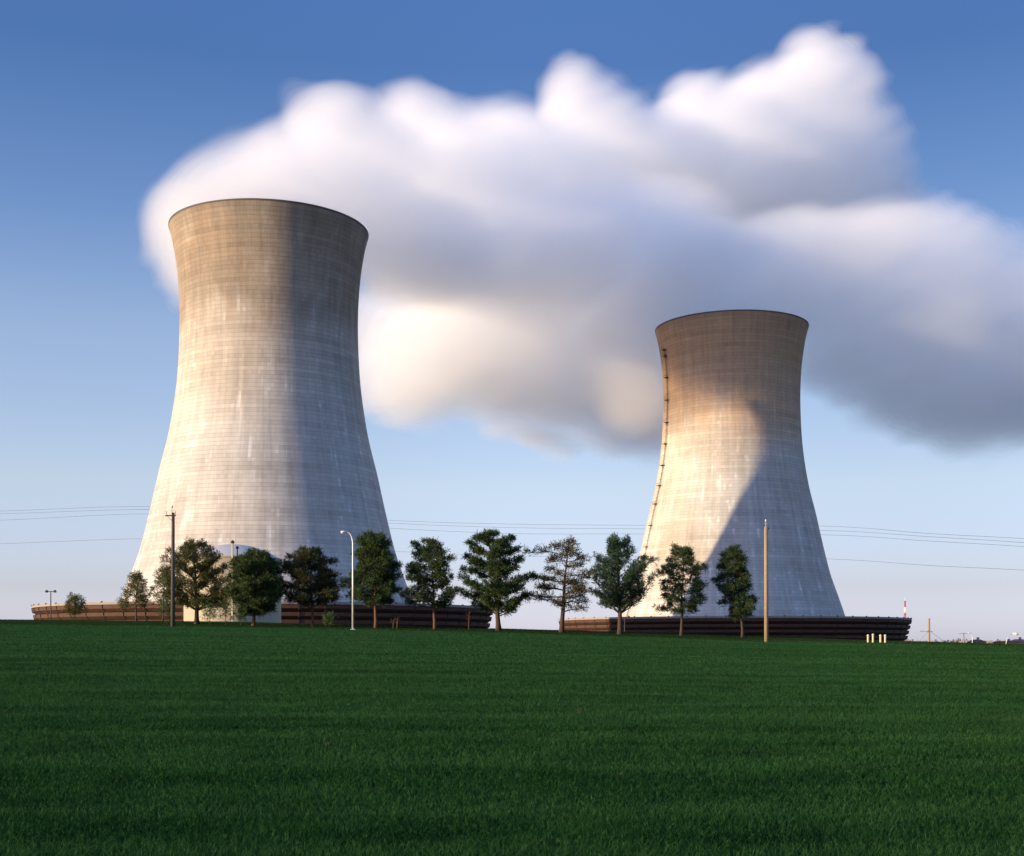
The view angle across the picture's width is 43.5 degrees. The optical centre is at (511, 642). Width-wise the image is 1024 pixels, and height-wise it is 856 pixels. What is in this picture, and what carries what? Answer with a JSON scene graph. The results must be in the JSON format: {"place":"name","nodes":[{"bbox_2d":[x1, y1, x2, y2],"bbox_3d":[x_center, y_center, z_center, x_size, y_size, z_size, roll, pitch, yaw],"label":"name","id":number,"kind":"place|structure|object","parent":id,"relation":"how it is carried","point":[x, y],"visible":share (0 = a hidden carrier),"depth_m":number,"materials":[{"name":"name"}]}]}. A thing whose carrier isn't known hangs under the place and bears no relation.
{"place":"outdoors","nodes":[
{"label":"outdoors","id":0,"kind":"place"},
{"bbox_2d":[4,539,1013,569],"bbox_3d":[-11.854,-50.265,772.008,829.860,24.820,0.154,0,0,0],"label":"power line","id":1,"kind":"object","parent":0,"point":[557,556],"visible":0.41,"depth_m":771.93,"materials":[{"name":"metal"}]},
{"bbox_2d":[0,619,1023,855],"bbox_3d":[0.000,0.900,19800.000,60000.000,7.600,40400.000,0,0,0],"label":"ground","id":2,"kind":"structure","parent":0,"point":[309,625],"depth_m":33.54,"materials":[{"name":"green plant"}]},
{"bbox_2d":[45,590,56,619],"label":"street lamp","id":3,"kind":"object","parent":2,"relation":"on","point":[47,591],"visible":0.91,"depth_m":164.93,"materials":[{"name":"metal"}]},
{"bbox_2d":[63,592,87,619],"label":"pine tree","id":4,"kind":"object","parent":2,"relation":"on","point":[77,607],"visible":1,"depth_m":151.60,"materials":[{"name":"green plant"}]},
{"bbox_2d":[117,569,156,621],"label":"pine tree","id":5,"kind":"object","parent":2,"relation":"on","point":[137,595],"visible":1,"depth_m":139.59,"materials":[{"name":"green plant"}]},
{"bbox_2d":[150,564,176,620],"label":"pine tree","id":6,"kind":"object","parent":2,"relation":"on","point":[155,581],"visible":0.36,"depth_m":143.55,"materials":[{"name":"green plant"}]},
{"bbox_2d":[154,598,175,618],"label":"sapling","id":7,"kind":"object","parent":2,"relation":"on","point":[167,608],"visible":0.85,"depth_m":132.80,"materials":[{"name":"green plant"}]},
{"bbox_2d":[165,505,175,626],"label":"utility pole","id":8,"kind":"object","parent":2,"relation":"on","point":[173,515],"visible":0.99,"depth_m":115.86,"materials":[{"name":"brown wood"}]},
{"bbox_2d":[158,536,231,623],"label":"pine tree","id":9,"kind":"object","parent":2,"relation":"on","point":[191,552],"visible":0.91,"depth_m":132.87,"materials":[{"name":"green plant"}]},
{"bbox_2d":[199,600,216,624],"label":"sapling","id":10,"kind":"object","parent":2,"relation":"on","point":[208,606],"visible":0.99,"depth_m":130.87,"materials":[{"name":"green plant"}]},
{"bbox_2d":[213,595,234,624],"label":"sapling","id":11,"kind":"object","parent":2,"relation":"on","point":[225,605],"visible":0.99,"depth_m":130.94,"materials":[{"name":"green plant"}]},
{"bbox_2d":[182,540,281,622],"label":"storage tank","id":12,"kind":"object","parent":2,"relation":"on","point":[228,551],"visible":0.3,"depth_m":198.89,"materials":[{"name":"metal"}]},
{"bbox_2d":[233,602,249,621],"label":"sapling","id":13,"kind":"object","parent":2,"relation":"on","point":[239,616],"visible":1,"depth_m":130.80,"materials":[{"name":"green plant"}]},
{"bbox_2d":[221,547,284,625],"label":"pine tree","id":14,"kind":"object","parent":2,"relation":"on","point":[252,587],"visible":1,"depth_m":130.59,"materials":[{"name":"green plant"}]},
{"bbox_2d":[31,198,492,627],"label":"cooling tower","id":15,"kind":"structure","parent":2,"relation":"on","point":[267,445],"depth_m":458.16,"materials":[{"name":"concrete"}]},
{"bbox_2d":[274,543,343,625],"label":"pine tree","id":16,"kind":"object","parent":2,"relation":"on","point":[304,561],"visible":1,"depth_m":132.67,"materials":[{"name":"green plant"}]},
{"bbox_2d":[321,611,337,626],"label":"sapling","id":17,"kind":"object","parent":2,"relation":"on","point":[329,619],"visible":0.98,"depth_m":131.85,"materials":[{"name":"green plant"}]},
{"bbox_2d":[341,531,354,629],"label":"street lamp","id":18,"kind":"object","parent":2,"relation":"on","point":[342,532],"visible":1,"depth_m":116.93,"materials":[{"name":"metal"}]},
{"bbox_2d":[337,529,403,627],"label":"pine tree","id":19,"kind":"object","parent":2,"relation":"on","point":[373,555],"visible":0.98,"depth_m":131.75,"materials":[{"name":"green plant"}]},
{"bbox_2d":[398,536,457,628],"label":"pine tree","id":20,"kind":"object","parent":2,"relation":"on","point":[437,579],"visible":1,"depth_m":133.01,"materials":[{"name":"green plant"}]},
{"bbox_2d":[455,528,539,630],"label":"pine tree","id":21,"kind":"object","parent":2,"relation":"on","point":[495,566],"visible":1,"depth_m":132.86,"materials":[{"name":"green plant"}]},
{"bbox_2d":[521,534,599,631],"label":"pine tree","id":22,"kind":"object","parent":2,"relation":"on","point":[580,588],"visible":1,"depth_m":133.59,"materials":[{"name":"green plant"}]},
{"bbox_2d":[587,532,659,634],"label":"pine tree","id":23,"kind":"object","parent":2,"relation":"on","point":[619,596],"visible":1,"depth_m":132.22,"materials":[{"name":"green plant"}]},
{"bbox_2d":[651,541,709,635],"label":"pine tree","id":24,"kind":"object","parent":2,"relation":"on","point":[684,554],"visible":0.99,"depth_m":134.26,"materials":[{"name":"green plant"}]},
{"bbox_2d":[708,542,760,636],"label":"pine tree","id":25,"kind":"object","parent":2,"relation":"on","point":[732,559],"visible":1,"depth_m":135.41,"materials":[{"name":"green plant"}]},
{"bbox_2d":[558,309,911,640],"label":"cooling tower","id":26,"kind":"structure","parent":2,"relation":"on","point":[732,469],"depth_m":633.09,"materials":[{"name":"concrete"}]},
{"bbox_2d":[764,519,768,641],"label":"utility pole","id":27,"kind":"object","parent":2,"relation":"on","point":[766,633],"visible":0.94,"depth_m":116.85,"materials":[{"name":"brown wood"}]},
{"bbox_2d":[904,601,905,640],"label":"radio mast","id":28,"kind":"object","parent":2,"relation":"on","point":[905,610],"visible":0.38,"depth_m":899.64,"materials":[{"name":"metal"}]},
{"bbox_2d":[920,618,942,640],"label":"utility pole","id":29,"kind":"object","parent":2,"relation":"on","point":[928,631],"visible":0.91,"depth_m":419.68,"materials":[{"name":"brown wood"}]},
{"bbox_2d":[906,638,1005,642],"bbox_3d":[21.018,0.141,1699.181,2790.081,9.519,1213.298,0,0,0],"label":"distant wood","id":30,"kind":"object","parent":2,"relation":"on","point":[965,640],"depth_m":1297.57,"materials":[{"name":"green plant"}]},
{"bbox_2d":[0,0,1023,641],"label":"sky","id":31,"kind":"structure","parent":0,"point":[537,188],"materials":[{"name":"blue"}]},
{"bbox_2d":[7,509,1023,542],"bbox_3d":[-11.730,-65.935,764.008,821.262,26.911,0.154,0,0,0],"label":"power line","id":32,"kind":"object","parent":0,"point":[511,527],"visible":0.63,"depth_m":763.93,"materials":[{"name":"metal"}]},
{"bbox_2d":[13,506,1022,538],"bbox_3d":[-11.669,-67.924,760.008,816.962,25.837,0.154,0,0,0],"label":"power line","id":33,"kind":"object","parent":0,"point":[488,523],"visible":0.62,"depth_m":759.93,"materials":[{"name":"metal"}]},
{"bbox_2d":[13,514,1023,546],"bbox_3d":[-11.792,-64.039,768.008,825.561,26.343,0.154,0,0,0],"label":"power line","id":34,"kind":"object","parent":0,"point":[516,533],"visible":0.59,"depth_m":767.93,"materials":[{"name":"metal"}]},
{"bbox_2d":[968,637,985,642],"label":"house","id":35,"kind":"structure","parent":0,"point":[978,641],"depth_m":621.94,"materials":[{"name":"grey glass"}]},
{"bbox_2d":[993,639,1020,643],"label":"house","id":36,"kind":"structure","parent":0,"point":[1009,642],"depth_m":640.00,"materials":[{"name":"grey glass"}]},
{"bbox_2d":[1011,637,1023,643],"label":"house","id":37,"kind":"structure","parent":0,"point":[1020,640],"depth_m":701.73,"materials":[{"name":"grey paint"}]}
]}

